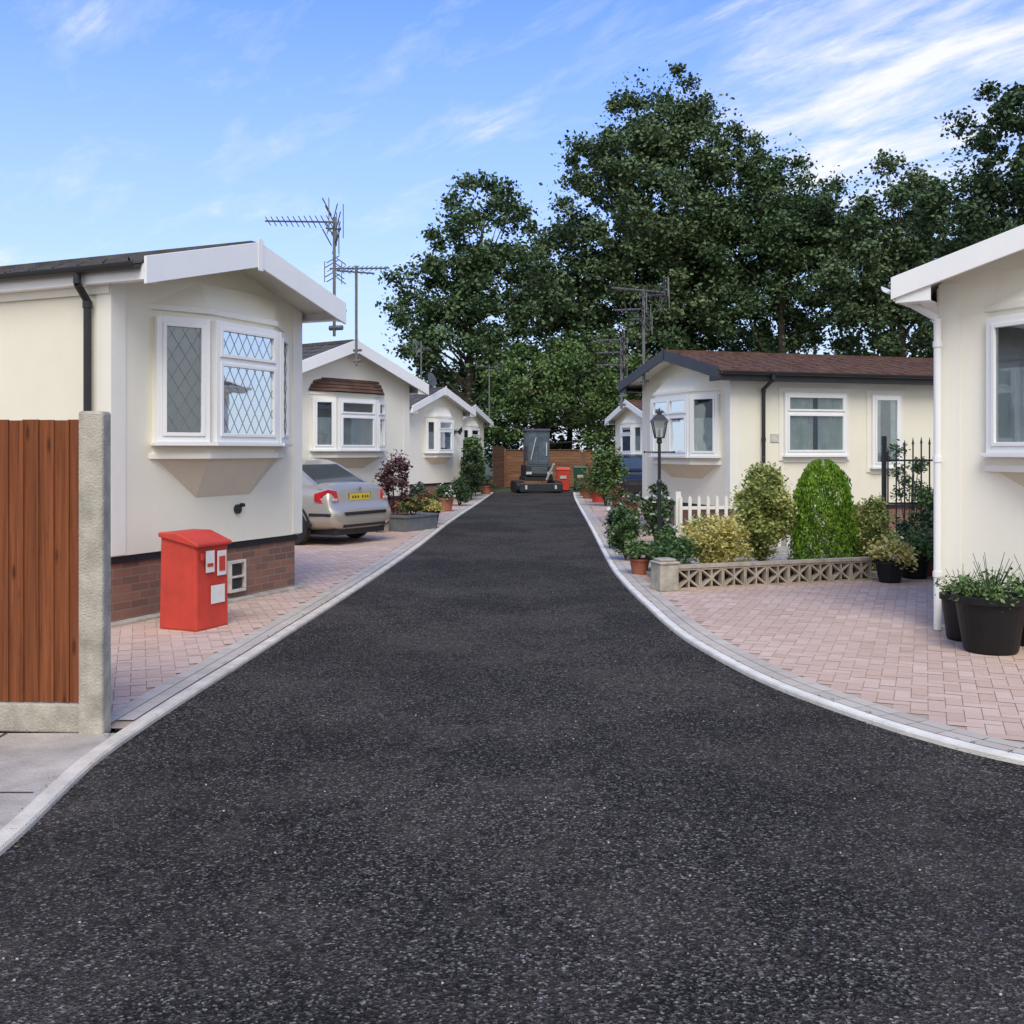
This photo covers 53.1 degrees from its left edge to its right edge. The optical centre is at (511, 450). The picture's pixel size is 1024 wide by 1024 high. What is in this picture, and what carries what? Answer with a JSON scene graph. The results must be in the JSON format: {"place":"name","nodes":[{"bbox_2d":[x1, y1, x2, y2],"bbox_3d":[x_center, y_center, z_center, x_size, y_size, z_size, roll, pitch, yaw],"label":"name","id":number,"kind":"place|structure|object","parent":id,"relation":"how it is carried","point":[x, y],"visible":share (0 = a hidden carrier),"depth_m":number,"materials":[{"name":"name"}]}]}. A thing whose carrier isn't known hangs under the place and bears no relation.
{"place":"outdoors","nodes":[
{"label":"outdoors","id":0,"kind":"place"},
{"bbox_2d":[0,733,115,829],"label":"concrete path","id":1,"kind":"structure","parent":0,"point":[31,762],"depth_m":5.20,"materials":[{"name":"concrete"}]},
{"bbox_2d":[310,391,381,454],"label":"bay wall","id":2,"kind":"structure","parent":0,"point":[344,452],"depth_m":19.83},
{"bbox_2d":[409,482,454,486],"bbox_3d":[-6.334,1.036,33.608,8.940,0.068,3.140,0,0,27],"label":"damp course","id":3,"kind":"object","parent":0,"point":[427,484],"visible":0.07,"depth_m":31.35,"materials":[{"name":"black plastic"}]},
{"bbox_2d":[412,396,461,483],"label":"walls","id":4,"kind":"structure","parent":3,"relation":"on","point":[425,471],"depth_m":31.35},
{"bbox_2d":[409,387,444,407],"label":"roof tiles","id":5,"kind":"object","parent":4,"relation":"on","point":[415,399],"visible":0.06,"depth_m":30.83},
{"bbox_2d":[409,386,475,416],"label":"bargeboards","id":6,"kind":"object","parent":5,"relation":"attached to","point":[416,407],"visible":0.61,"depth_m":31.34,"materials":[{"name":"white plastic"}]},
{"bbox_2d":[424,406,450,455],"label":"bay wall","id":7,"kind":"structure","parent":4,"relation":"attached to","point":[437,411],"depth_m":31.22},
{"bbox_2d":[424,419,454,452],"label":"window frames","id":8,"kind":"structure","parent":7,"relation":"attached to","point":[437,429],"depth_m":31.11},
{"bbox_2d":[0,492,1023,1023],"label":"road","id":9,"kind":"structure","parent":0,"point":[534,644],"depth_m":4.19,"materials":[{"name":"asphalt"}]},
{"bbox_2d":[2,493,483,727],"bbox_3d":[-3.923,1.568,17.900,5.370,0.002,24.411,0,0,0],"label":"block paving","id":10,"kind":"structure","parent":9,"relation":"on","point":[149,636],"depth_m":9.18,"materials":[{"name":"brick"}]},
{"bbox_2d":[0,411,110,733],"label":"wooden fence","id":11,"kind":"object","parent":10,"relation":"on","point":[55,563],"visible":0.97,"depth_m":5.76,"materials":[{"name":"brown wood"}]},
{"bbox_2d":[158,529,231,631],"bbox_3d":[-2.821,1.145,9.131,0.450,0.850,0.460,0,0,24],"label":"red fire hose box","id":12,"kind":"object","parent":10,"relation":"on","point":[193,591],"visible":1,"depth_m":8.97,"materials":[{"name":"paint"}]},
{"bbox_2d":[111,584,307,628],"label":"base slab","id":13,"kind":"structure","parent":10,"relation":"on","point":[136,620],"depth_m":10.66,"materials":[{"name":"concrete"}]},
{"bbox_2d":[111,540,294,621],"bbox_3d":[-7.111,1.315,12.241,8.900,0.590,2.750,0,0,24],"label":"brick skirt","id":14,"kind":"object","parent":13,"relation":"on","point":[135,588],"visible":0.33,"depth_m":9.74,"materials":[{"name":"brick"}]},
{"bbox_2d":[111,534,296,564],"bbox_3d":[-7.111,0.986,12.241,8.940,0.068,2.790,0,0,24],"label":"damp course","id":15,"kind":"object","parent":14,"relation":"on","point":[144,556],"visible":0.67,"depth_m":10.68,"materials":[{"name":"black plastic"}]},
{"bbox_2d":[0,270,300,556],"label":"walls","id":16,"kind":"structure","parent":15,"relation":"on","point":[41,359],"depth_m":9.54,"materials":[{"name":"paint"}]},
{"bbox_2d":[0,241,254,273],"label":"roof tiles","id":17,"kind":"object","parent":16,"relation":"on","point":[136,257],"visible":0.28,"depth_m":10.56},
{"bbox_2d":[0,238,345,323],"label":"bargeboards","id":18,"kind":"object","parent":17,"relation":"attached to","point":[155,268],"visible":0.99,"depth_m":9.57,"materials":[{"name":"white plastic"}]},
{"bbox_2d":[0,283,301,555],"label":"corner boards","id":19,"kind":"object","parent":16,"relation":"on","point":[111,348],"visible":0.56,"depth_m":9.21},
{"bbox_2d":[0,261,346,410],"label":"gutters","id":20,"kind":"object","parent":16,"relation":"attached to","point":[76,272],"visible":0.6,"depth_m":9.12,"materials":[{"name":"black plastic"}]},
{"bbox_2d":[152,279,281,452],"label":"bay wall","id":21,"kind":"structure","parent":16,"relation":"attached to","point":[183,292],"depth_m":10.03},
{"bbox_2d":[148,303,284,458],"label":"bay trim","id":22,"kind":"structure","parent":21,"relation":"attached to","point":[220,313],"depth_m":9.95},
{"bbox_2d":[151,315,292,446],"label":"window frames","id":23,"kind":"structure","parent":21,"relation":"attached to","point":[220,359],"depth_m":9.94,"materials":[{"name":"plastic"}]},
{"bbox_2d":[167,326,263,437],"bbox_3d":[-2.829,-0.670,10.433,0.221,1.070,1.874,0,0,24],"label":"window interior","id":24,"kind":"object","parent":23,"relation":"in","point":[178,399],"depth_m":9.76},
{"bbox_2d":[224,331,285,434],"bbox_3d":[-2.775,-0.670,10.409,0.211,0.998,1.859,0,0,24],"label":"window glass","id":25,"kind":"object","parent":23,"relation":"in","point":[229,343],"visible":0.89,"depth_m":10.38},
{"bbox_2d":[167,327,286,434],"bbox_3d":[-2.771,-0.670,10.408,0.210,1.000,1.863,0,0,24],"label":"window leading","id":26,"kind":"object","parent":25,"relation":"attached to","point":[227,384],"depth_m":10.21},
{"bbox_2d":[157,458,278,496],"bbox_3d":[-2.859,0.251,10.446,0.270,0.419,2.000,0,0,24],"label":"bay corbel","id":27,"kind":"object","parent":16,"relation":"attached to","point":[206,477],"visible":0.85,"depth_m":10.27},
{"bbox_2d":[134,263,325,313],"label":"roof deck","id":28,"kind":"structure","parent":16,"relation":"on","point":[303,305],"depth_m":11.19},
{"bbox_2d":[265,198,343,335],"bbox_3d":[-2.458,-2.155,12.181,1.024,1.610,0.308,0,0,11],"label":"tv aerial","id":29,"kind":"object","parent":16,"relation":"attached to","point":[335,234],"visible":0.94,"depth_m":12.09,"materials":[{"name":"metal"}]},
{"bbox_2d":[111,494,487,722],"bbox_3d":[-1.549,1.564,21.990,0.310,0.001,32.336,0,0,2],"label":"paving edge","id":30,"kind":"object","parent":10,"relation":"on","point":[137,712],"visible":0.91,"depth_m":8.26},
{"bbox_2d":[295,458,390,544],"bbox_3d":[-4.412,0.849,18.416,4.516,1.438,2.040,0,0,30],"label":"parked car","id":31,"kind":"object","parent":10,"relation":"on","point":[338,499],"visible":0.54,"depth_m":17.12,"materials":[{"name":"silver metal"}]},
{"bbox_2d":[372,449,413,514],"bbox_3d":[-2.361,0.774,20.340,0.847,1.620,0.876,0,0,0],"label":"japanese maple","id":32,"kind":"object","parent":10,"relation":"on","point":[388,478],"visible":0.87,"depth_m":20.26,"materials":[{"name":"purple plant"}]},
{"bbox_2d":[389,512,438,531],"bbox_3d":[-1.948,1.415,20.276,0.440,0.310,1.140,0,0,30],"label":"grey planter","id":33,"kind":"object","parent":10,"relation":"on","point":[409,522],"visible":0.85,"depth_m":19.96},
{"bbox_2d":[458,447,483,499],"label":"shrub","id":34,"kind":"object","parent":10,"relation":"on","point":[470,458],"visible":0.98,"depth_m":32.06,"materials":[{"name":"green plant"}]},
{"bbox_2d":[0,492,492,855],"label":"kerb","id":35,"kind":"structure","parent":9,"relation":"on","point":[26,819],"depth_m":5.89,"materials":[{"name":"concrete"}]},
{"bbox_2d":[510,429,562,492],"bbox_3d":[0.946,0.380,39.230,1.760,2.400,2.040,0,0,-8],"label":"mini excavator","id":36,"kind":"object","parent":9,"relation":"on","point":[536,453],"visible":1,"depth_m":38.76,"materials":[{"name":"grey metal"}]},
{"bbox_2d":[573,492,1023,765],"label":"kerb","id":37,"kind":"structure","parent":9,"relation":"on","point":[938,739],"depth_m":6.54,"materials":[{"name":"concrete"}]},
{"bbox_3d":[8.544,1.575,21.400,11.120,0.070,3.770,0,0,-17],"label":"base slab","id":38,"kind":"object","parent":9,"relation":"on","visible":0},
{"bbox_2d":[646,503,928,534],"bbox_3d":[8.544,1.340,21.400,10.900,0.540,3.550,0,0,-17],"label":"brick skirt","id":39,"kind":"object","parent":38,"relation":"on","point":[721,513],"visible":0.11,"depth_m":19.14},
{"bbox_2d":[645,499,925,510],"bbox_3d":[8.544,1.036,21.400,10.940,0.068,3.590,0,0,-17],"label":"damp course","id":40,"kind":"object","parent":39,"relation":"on","point":[890,505],"visible":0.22,"depth_m":19.11,"materials":[{"name":"black plastic"}]},
{"bbox_2d":[645,364,933,505],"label":"walls","id":41,"kind":"structure","parent":40,"relation":"on","point":[918,413],"depth_m":18.81,"materials":[{"name":"paint"}]},
{"bbox_2d":[597,325,627,408],"bbox_3d":[2.384,-1.990,24.563,0.712,1.979,0.568,0,0,15],"label":"tv aerial","id":42,"kind":"object","parent":41,"relation":"attached to","point":[622,364],"visible":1,"depth_m":24.48,"materials":[{"name":"metal"}]},
{"bbox_2d":[655,373,719,461],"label":"bay wall","id":43,"kind":"structure","parent":41,"relation":"attached to","point":[687,382],"depth_m":19.00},
{"bbox_2d":[652,387,721,464],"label":"bay trim","id":44,"kind":"structure","parent":43,"relation":"attached to","point":[683,391],"depth_m":18.82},
{"bbox_2d":[661,464,716,478],"bbox_3d":[3.199,0.370,19.597,0.320,0.299,2.700,0,0,-17],"label":"bay corbel","id":45,"kind":"object","parent":41,"relation":"attached to","point":[688,471],"visible":0.85,"depth_m":19.29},
{"bbox_2d":[649,392,900,468],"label":"window frames","id":46,"kind":"structure","parent":41,"relation":"attached to","point":[687,414],"depth_m":18.65,"materials":[{"name":"plastic"}]},
{"bbox_2d":[654,400,683,450],"bbox_3d":[6.411,-0.370,19.235,7.482,1.158,2.340,0,0,7],"label":"window glass","id":47,"kind":"object","parent":46,"relation":"in","point":[677,434],"visible":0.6,"depth_m":19.33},
{"bbox_2d":[695,398,889,461],"bbox_3d":[6.450,-0.370,19.271,7.442,1.230,2.357,0,0,6],"label":"window interior","id":48,"kind":"object","parent":46,"relation":"attached to","point":[703,408],"depth_m":18.63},
{"bbox_2d":[695,398,895,461],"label":"curtains","id":49,"kind":"object","parent":46,"relation":"attached to","point":[829,432],"visible":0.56,"depth_m":18.56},
{"bbox_2d":[642,380,933,505],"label":"corner boards","id":50,"kind":"object","parent":41,"relation":"on","point":[731,434],"visible":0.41,"depth_m":18.05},
{"bbox_2d":[665,350,933,375],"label":"roof tiles","id":51,"kind":"object","parent":41,"relation":"on","point":[778,362],"visible":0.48,"depth_m":19.45,"materials":[{"name":"tile"}]},
{"bbox_2d":[612,275,669,385],"bbox_3d":[2.600,-2.387,20.600,1.170,2.174,0.657,0,0,0],"label":"tv aerial","id":52,"kind":"object","parent":51,"relation":"attached to","point":[644,309],"visible":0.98,"depth_m":20.59,"materials":[{"name":"metal"}]},
{"bbox_2d":[618,348,933,392],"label":"bargeboards","id":53,"kind":"object","parent":51,"relation":"attached to","point":[711,371],"visible":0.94,"depth_m":18.53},
{"bbox_2d":[720,370,933,522],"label":"gutters","id":54,"kind":"object","parent":41,"relation":"attached to","point":[763,392],"visible":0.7,"depth_m":18.12,"materials":[{"name":"black plastic"}]},
{"bbox_2d":[779,387,902,473],"bbox_3d":[7.594,-0.350,19.178,5.920,1.560,0.028,0,0,-17],"label":"window trim","id":55,"kind":"structure","parent":41,"relation":"attached to","point":[782,390],"depth_m":18.71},
{"bbox_2d":[0,0,1023,451],"label":"sky","id":56,"kind":"structure","parent":0,"point":[127,126],"materials":[{"name":"blue"}]},
{"bbox_2d":[480,452,579,491],"bbox_3d":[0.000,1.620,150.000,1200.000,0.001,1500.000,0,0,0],"label":"ground","id":57,"kind":"structure","parent":0,"point":[490,476],"depth_m":61.58,"materials":[{"name":"green"}]},
{"bbox_2d":[375,169,563,404],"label":"oak tree","id":58,"kind":"object","parent":57,"relation":"on","point":[477,269],"visible":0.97,"depth_m":47.13,"materials":[{"name":"green plant"}]},
{"bbox_2d":[493,446,614,489],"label":"wooden fence","id":59,"kind":"object","parent":57,"relation":"on","point":[557,456],"visible":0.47,"depth_m":44.00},
{"bbox_2d":[470,325,641,482],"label":"hawthorn tree","id":60,"kind":"object","parent":57,"relation":"on","point":[556,383],"visible":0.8,"depth_m":44.98,"materials":[{"name":"green plant"}]},
{"bbox_2d":[500,60,799,435],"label":"beech tree","id":61,"kind":"object","parent":57,"relation":"on","point":[645,244],"visible":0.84,"depth_m":49.99,"materials":[{"name":"green plant"}]},
{"bbox_2d":[441,319,928,477],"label":"woodland edge","id":62,"kind":"object","parent":57,"relation":"on","point":[568,433],"visible":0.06,"depth_m":57.50,"materials":[{"name":"green plant"}]},
{"bbox_2d":[675,131,891,355],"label":"oak tree","id":63,"kind":"object","parent":57,"relation":"on","point":[790,241],"visible":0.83,"depth_m":48.87,"materials":[{"name":"green plant"}]},
{"bbox_2d":[798,149,986,357],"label":"oak tree","id":64,"kind":"object","parent":57,"relation":"on","point":[895,252],"visible":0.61,"depth_m":45.36,"materials":[{"name":"green plant"}]},
{"bbox_2d":[904,78,1023,341],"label":"oak tree","id":65,"kind":"object","parent":57,"relation":"on","point":[988,191],"visible":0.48,"depth_m":33.03,"materials":[{"name":"green plant"}]},
{"bbox_2d":[575,492,1023,754],"bbox_3d":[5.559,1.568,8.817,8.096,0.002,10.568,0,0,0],"label":"block paving","id":66,"kind":"structure","parent":0,"point":[954,716],"depth_m":8.20,"materials":[{"name":"brick"}]},
{"bbox_2d":[618,454,641,495],"bbox_3d":[4.027,0.849,33.777,2.040,1.438,4.516,0,0,7],"label":"parked car","id":67,"kind":"object","parent":66,"relation":"on","point":[633,481],"visible":0.17,"depth_m":31.96,"materials":[{"name":"black paint"}]},
{"bbox_2d":[585,501,683,563],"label":"block paving","id":68,"kind":"structure","parent":66,"relation":"on","point":[601,514],"depth_m":24.73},
{"bbox_2d":[581,442,629,505],"bbox_3d":[2.654,0.687,29.023,1.412,1.837,1.485,0,0,0],"label":"garden shrub","id":69,"kind":"object","parent":68,"relation":"on","point":[608,471],"visible":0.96,"depth_m":28.72,"materials":[{"name":"green plant"}]},
{"bbox_2d":[623,534,654,574],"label":"potted plant","id":70,"kind":"object","parent":66,"relation":"on","point":[639,563],"visible":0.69,"depth_m":12.91,"materials":[{"name":"green plant"}]},
{"bbox_2d":[650,557,679,591],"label":"pier","id":71,"kind":"structure","parent":66,"relation":"on","point":[664,574],"depth_m":11.41,"materials":[{"name":"concrete"}]},
{"bbox_2d":[627,539,900,577],"bbox_3d":[4.580,1.550,14.660,5.840,0.060,5.880,0,0,0],"label":"garden bed","id":72,"kind":"object","parent":66,"relation":"on","point":[783,549],"visible":0.13,"depth_m":14.69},
{"bbox_2d":[638,492,677,539],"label":"garden shrub","id":73,"kind":"object","parent":72,"relation":"on","point":[649,510],"visible":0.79,"depth_m":15.49,"materials":[{"name":"green plant"}]},
{"bbox_2d":[644,408,674,532],"bbox_3d":[2.000,0.495,13.900,0.440,2.150,0.230,0,0,0],"label":"garden lamp post","id":74,"kind":"object","parent":72,"relation":"on","point":[659,417],"visible":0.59,"depth_m":13.88,"materials":[{"name":"black metal"}]},
{"bbox_2d":[642,532,701,564],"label":"potted plant","id":75,"kind":"object","parent":72,"relation":"on","point":[671,549],"visible":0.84,"depth_m":12.14,"materials":[{"name":"green plant"}]},
{"bbox_2d":[677,511,753,563],"bbox_3d":[2.495,1.167,12.692,1.011,0.841,1.029,0,0,0],"label":"golden shrub","id":76,"kind":"object","parent":72,"relation":"on","point":[721,546],"visible":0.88,"depth_m":12.50,"materials":[{"name":"yellow plant"}]},
{"bbox_2d":[675,491,826,545],"bbox_3d":[3.795,1.090,16.195,2.540,0.900,0.110,0,0,-11],"label":"white picket fence","id":77,"kind":"object","parent":72,"relation":"on","point":[679,507],"visible":0.26,"depth_m":15.97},
{"bbox_2d":[729,457,802,560],"bbox_3d":[3.218,0.826,13.112,0.894,1.514,0.934,0,0,0],"label":"variegated shrub","id":78,"kind":"object","parent":72,"relation":"on","point":[762,497],"visible":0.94,"depth_m":12.94,"materials":[{"name":"green plant"}]},
{"bbox_2d":[787,458,858,559],"bbox_3d":[3.972,0.838,13.091,0.913,1.491,0.926,0,0,0],"label":"conifer bush","id":79,"kind":"object","parent":72,"relation":"on","point":[809,484],"visible":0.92,"depth_m":12.87,"materials":[{"name":"green plant"}]},
{"bbox_2d":[848,493,898,569],"bbox_3d":[4.567,1.058,13.097,0.724,1.049,0.690,0,0,33],"label":"golden shrub","id":80,"kind":"object","parent":72,"relation":"on","point":[870,526],"visible":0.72,"depth_m":12.98,"materials":[{"name":"green plant"}]},
{"bbox_2d":[881,436,932,552],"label":"wrought iron gate","id":81,"kind":"structure","parent":72,"relation":"on","point":[885,460],"depth_m":14.32,"materials":[{"name":"black metal"}]},
{"bbox_2d":[889,439,933,536],"bbox_3d":[5.899,0.704,15.193,0.746,1.756,0.653,0,0,0],"label":"climbing plant","id":82,"kind":"object","parent":72,"relation":"on","point":[909,477],"visible":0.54,"depth_m":15.11,"materials":[{"name":"green plant"}]},
{"bbox_2d":[892,503,933,547],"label":"garden shrub","id":83,"kind":"object","parent":72,"relation":"on","point":[902,525],"visible":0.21,"depth_m":13.61,"materials":[{"name":"green plant"}]},
{"bbox_2d":[679,562,864,586],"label":"soil bank","id":84,"kind":"structure","parent":66,"relation":"on","point":[726,576],"depth_m":11.96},
{"bbox_2d":[679,557,872,589],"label":"blocks","id":85,"kind":"structure","parent":66,"relation":"on","point":[806,567],"depth_m":11.95,"materials":[{"name":"concrete"}]},
{"bbox_2d":[575,493,1023,753],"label":"paving edge","id":86,"kind":"object","parent":66,"relation":"on","point":[634,579],"visible":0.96,"depth_m":7.25,"materials":[{"name":"concrete"}]},
{"bbox_2d":[606,506,640,559],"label":"garden shrub","id":87,"kind":"object","parent":86,"relation":"on","point":[623,530],"visible":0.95,"depth_m":14.54,"materials":[{"name":"green plant"}]},
{"bbox_2d":[863,531,920,583],"bbox_3d":[4.524,1.269,12.191,0.655,0.602,0.594,0,0,20],"label":"potted plant","id":88,"kind":"object","parent":66,"relation":"on","point":[889,570],"visible":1,"depth_m":12.10,"materials":[{"name":"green plant"}]},
{"bbox_2d":[888,526,933,578],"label":"potted plant","id":89,"kind":"object","parent":66,"relation":"on","point":[923,558],"visible":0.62,"depth_m":12.45,"materials":[{"name":"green plant"}]},
{"bbox_2d":[933,564,990,641],"bbox_3d":[3.741,1.256,8.506,0.443,0.623,0.502,0,0,25],"label":"potted plant","id":90,"kind":"object","parent":66,"relation":"on","point":[952,627],"visible":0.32,"depth_m":8.45,"materials":[{"name":"green plant"}]},
{"bbox_2d":[945,552,1023,655],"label":"potted plant","id":91,"kind":"object","parent":66,"relation":"on","point":[991,620],"visible":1,"depth_m":7.83,"materials":[{"name":"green plant"}]},
{"bbox_3d":[-7.310,0.986,23.320,9.940,0.068,3.640,0,0,37],"label":"damp course","id":92,"kind":"object","parent":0,"visible":0},
{"bbox_2d":[302,353,408,495],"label":"walls","id":93,"kind":"structure","parent":92,"relation":"on","point":[345,367],"depth_m":20.93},
{"bbox_2d":[302,339,353,359],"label":"roof tiles","id":94,"kind":"object","parent":93,"relation":"on","point":[309,350],"visible":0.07,"depth_m":20.25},
{"bbox_2d":[302,338,428,394],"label":"bargeboards","id":95,"kind":"object","parent":94,"relation":"attached to","point":[341,351],"visible":0.27,"depth_m":20.38,"materials":[{"name":"white plastic"}]},
{"bbox_2d":[308,377,384,394],"bbox_3d":[-3.140,-1.285,20.280,0.360,0.270,2.160,0,0,37],"label":"bay canopy","id":96,"kind":"object","parent":93,"relation":"attached to","point":[345,385],"visible":1,"depth_m":20.13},
{"bbox_2d":[309,391,383,457],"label":"bay trim","id":97,"kind":"structure","parent":93,"relation":"attached to","point":[348,394],"depth_m":19.98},
{"bbox_2d":[310,397,387,450],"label":"window frames","id":98,"kind":"structure","parent":97,"relation":"attached to","point":[375,415],"depth_m":19.87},
{"bbox_2d":[317,402,371,416],"bbox_3d":[-3.162,-0.520,20.297,0.192,0.890,1.832,0,0,37],"label":"window interior","id":99,"kind":"object","parent":98,"relation":"in","point":[323,409],"depth_m":20.01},
{"bbox_2d":[317,417,371,444],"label":"curtains","id":100,"kind":"object","parent":98,"relation":"attached to","point":[356,431],"visible":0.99,"depth_m":20.08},
{"bbox_2d":[324,255,386,365],"bbox_3d":[-2.966,-2.690,19.432,1.218,2.180,0.803,0,0,0],"label":"tv aerial","id":101,"kind":"object","parent":93,"relation":"attached to","point":[356,350],"visible":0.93,"depth_m":19.38,"materials":[{"name":"metal"}]},
{"bbox_3d":[7.810,1.336,11.540,3.340,0.068,8.940,0,0,37],"label":"damp course","id":102,"kind":"object","parent":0,"visible":0},
{"bbox_2d":[941,250,1023,591],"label":"walls","id":103,"kind":"structure","parent":102,"relation":"on","point":[992,515],"depth_m":8.77,"materials":[{"name":"paint"}]},
{"bbox_2d":[906,304,942,629],"bbox_3d":[3.611,0.107,8.990,0.316,2.906,0.077,0,0,37],"label":"downpipe","id":104,"kind":"object","parent":103,"relation":"attached to","point":[937,347],"visible":0.92,"depth_m":8.89,"materials":[{"name":"white plastic"}]},
{"bbox_2d":[937,283,959,590],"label":"corner boards","id":105,"kind":"object","parent":103,"relation":"on","point":[948,299],"visible":0.7,"depth_m":8.90,"materials":[{"name":"paint"}]},
{"bbox_2d":[990,268,1023,465],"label":"bay wall","id":106,"kind":"structure","parent":103,"relation":"attached to","point":[1009,286],"depth_m":8.60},
{"bbox_2d":[980,313,1023,456],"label":"window frames","id":107,"kind":"structure","parent":106,"relation":"attached to","point":[995,447],"depth_m":8.59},
{"bbox_2d":[998,367,1023,441],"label":"curtains","id":108,"kind":"object","parent":107,"relation":"attached to","point":[1010,404],"visible":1,"depth_m":8.49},
{"bbox_2d":[999,325,1023,368],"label":"window interior","id":109,"kind":"object","parent":107,"relation":"attached to","point":[1011,346],"depth_m":8.52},
{"bbox_2d":[984,300,1023,472],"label":"bay trim","id":110,"kind":"structure","parent":106,"relation":"attached to","point":[992,308],"depth_m":8.57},
{"bbox_3d":[7.810,-1.763,11.540,4.028,0.675,9.780,0,0,37],"label":"roof","id":111,"kind":"object","parent":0,"visible":0},
{"bbox_2d":[891,225,1023,314],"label":"bargeboards","id":112,"kind":"object","parent":111,"relation":"attached to","point":[911,286],"visible":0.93,"depth_m":8.52,"materials":[{"name":"white plastic"}]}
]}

